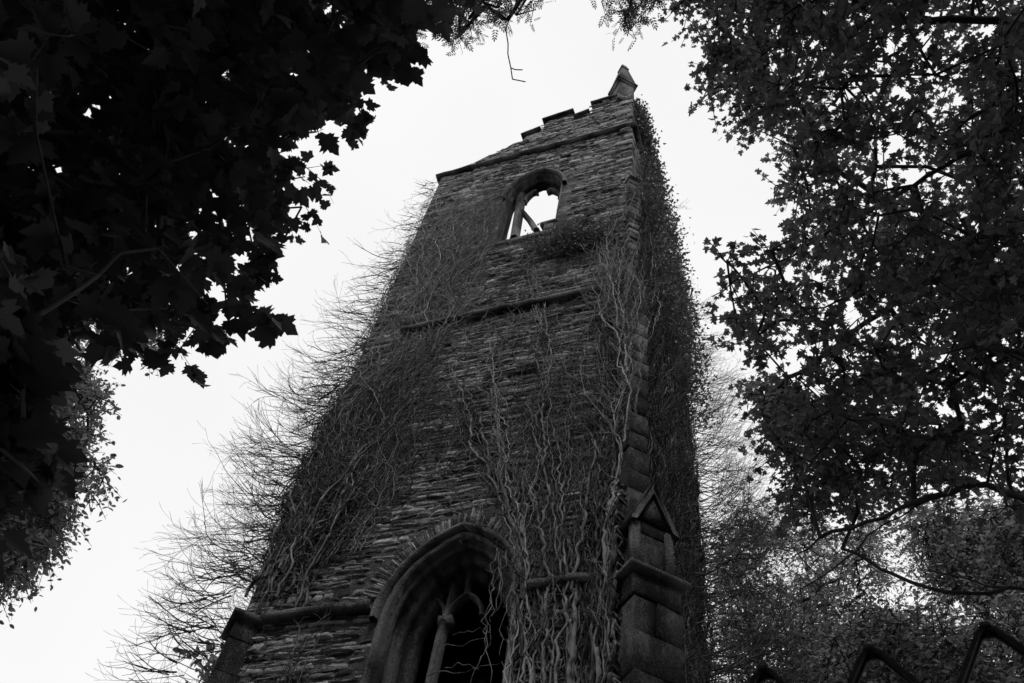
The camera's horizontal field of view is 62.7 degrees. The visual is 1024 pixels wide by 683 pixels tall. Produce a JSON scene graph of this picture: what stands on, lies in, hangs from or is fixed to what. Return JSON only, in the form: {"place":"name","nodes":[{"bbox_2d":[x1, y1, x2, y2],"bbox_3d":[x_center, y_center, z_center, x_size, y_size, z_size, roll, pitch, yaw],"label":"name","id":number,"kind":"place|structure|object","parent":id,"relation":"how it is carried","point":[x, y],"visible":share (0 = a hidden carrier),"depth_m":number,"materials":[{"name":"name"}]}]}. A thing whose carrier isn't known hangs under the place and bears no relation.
{"place":"outdoors","nodes":[
{"label":"outdoors","id":0,"kind":"place"},
{"bbox_2d":[172,639,223,682],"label":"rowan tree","id":1,"kind":"object","parent":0,"point":[202,667],"visible":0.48,"depth_m":10.92,"materials":[{"name":"grey plant"}]},
{"bbox_2d":[0,0,1023,682],"label":"sky","id":2,"kind":"structure","parent":0,"point":[468,108],"materials":[{"name":"white"}]},
{"bbox_2d":[540,218,556,229],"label":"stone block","id":3,"kind":"structure","parent":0,"point":[545,224],"depth_m":17.27,"materials":[{"name":"grey stone"}]},
{"bbox_2d":[697,489,844,682],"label":"tree","id":4,"kind":"object","parent":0,"point":[731,634],"visible":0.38,"depth_m":15.45,"materials":[{"name":"grey plant"}]},
{"bbox_2d":[755,502,924,682],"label":"tree","id":5,"kind":"object","parent":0,"point":[849,565],"visible":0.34,"depth_m":14.86,"materials":[{"name":"grey plant"}]},
{"bbox_2d":[863,481,1023,674],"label":"tree","id":6,"kind":"object","parent":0,"point":[933,548],"visible":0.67,"depth_m":13.80,"materials":[{"name":"grey plant"}]},
{"bbox_2d":[948,482,1023,645],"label":"tree","id":7,"kind":"object","parent":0,"point":[1012,532],"visible":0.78,"depth_m":12.45,"materials":[{"name":"grey plant"}]},
{"bbox_3d":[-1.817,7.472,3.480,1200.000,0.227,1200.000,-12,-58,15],"label":"ground","id":8,"kind":"structure","parent":0,"visible":0},
{"bbox_2d":[0,324,186,628],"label":"beech tree","id":9,"kind":"object","parent":8,"relation":"on","point":[45,531],"visible":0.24,"depth_m":10.77,"materials":[{"name":"grey plant"}]},
{"bbox_2d":[0,0,474,583],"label":"sycamore tree","id":10,"kind":"object","parent":8,"relation":"on","point":[148,156],"visible":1,"depth_m":4.21,"materials":[{"name":"black plant"}]},
{"bbox_2d":[207,64,705,682],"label":"church tower","id":11,"kind":"structure","parent":8,"relation":"on","point":[417,588],"depth_m":11.28,"materials":[{"name":"stone"}]},
{"bbox_2d":[86,178,437,682],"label":"ivy","id":12,"kind":"object","parent":11,"relation":"attached to","point":[235,565],"visible":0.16,"depth_m":12.70,"materials":[{"name":"grey plant"}]},
{"bbox_2d":[218,299,501,682],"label":"ivy","id":13,"kind":"object","parent":11,"relation":"attached to","point":[330,483],"visible":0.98,"depth_m":12.16,"materials":[{"name":"grey plant"}]},
{"bbox_2d":[392,247,626,682],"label":"ivy","id":14,"kind":"object","parent":11,"relation":"attached to","point":[522,646],"visible":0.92,"depth_m":10.91,"materials":[{"name":"grey plant"}]},
{"bbox_2d":[359,173,680,682],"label":"ivy","id":15,"kind":"object","parent":11,"relation":"attached to","point":[600,618],"visible":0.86,"depth_m":10.95,"materials":[{"name":"grey plant"}]},
{"bbox_2d":[351,163,689,380],"bbox_3d":[0.655,-1.623,17.653,6.463,9.091,2.310,-12,-58,15],"label":"ivy","id":16,"kind":"object","parent":11,"relation":"attached to","point":[486,223],"visible":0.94,"depth_m":16.86,"materials":[{"name":"grey plant"}]},
{"bbox_2d":[523,209,622,261],"bbox_3d":[1.143,-1.948,15.954,1.965,1.342,0.858,-12,-58,15],"label":"shrub","id":17,"kind":"object","parent":11,"relation":"attached to","point":[564,238],"visible":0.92,"depth_m":15.79,"materials":[{"name":"black plant"}]},
{"bbox_2d":[628,94,880,682],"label":"ivy","id":18,"kind":"object","parent":11,"relation":"attached to","point":[676,335],"visible":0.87,"depth_m":14.44,"materials":[{"name":"black plant"}]},
{"bbox_2d":[414,0,675,81],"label":"ash tree","id":19,"kind":"object","parent":8,"relation":"on","point":[478,9],"visible":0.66,"depth_m":8.32,"materials":[{"name":"grey plant"}]},
{"bbox_2d":[707,511,911,677],"bbox_3d":[8.134,12.536,19.038,6.575,21.886,7.891,-12,-58,15],"label":"lime tree","id":20,"kind":"object","parent":8,"relation":"on","point":[882,576],"visible":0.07,"depth_m":22.72,"materials":[{"name":"grey plant"}]},
{"bbox_2d":[653,0,1023,595],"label":"maple tree","id":21,"kind":"object","parent":8,"relation":"on","point":[972,280],"visible":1,"depth_m":7.96,"materials":[{"name":"black plant"}]},
{"bbox_2d":[749,621,1023,682],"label":"iron fence","id":22,"kind":"object","parent":8,"relation":"on","point":[983,631],"visible":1,"depth_m":1.02,"materials":[{"name":"black metal"}]},
{"bbox_2d":[779,579,1023,682],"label":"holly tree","id":23,"kind":"object","parent":8,"relation":"on","point":[896,645],"visible":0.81,"depth_m":10.87,"materials":[{"name":"grey plant"}]},
{"bbox_2d":[903,572,1023,682],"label":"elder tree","id":24,"kind":"object","parent":8,"relation":"on","point":[1012,666],"visible":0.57,"depth_m":10.28,"materials":[{"name":"grey plant"}]},
{"bbox_2d":[913,499,1023,675],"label":"poplar tree","id":25,"kind":"object","parent":8,"relation":"on","point":[967,606],"visible":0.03,"depth_m":23.39,"materials":[{"name":"grey plant"}]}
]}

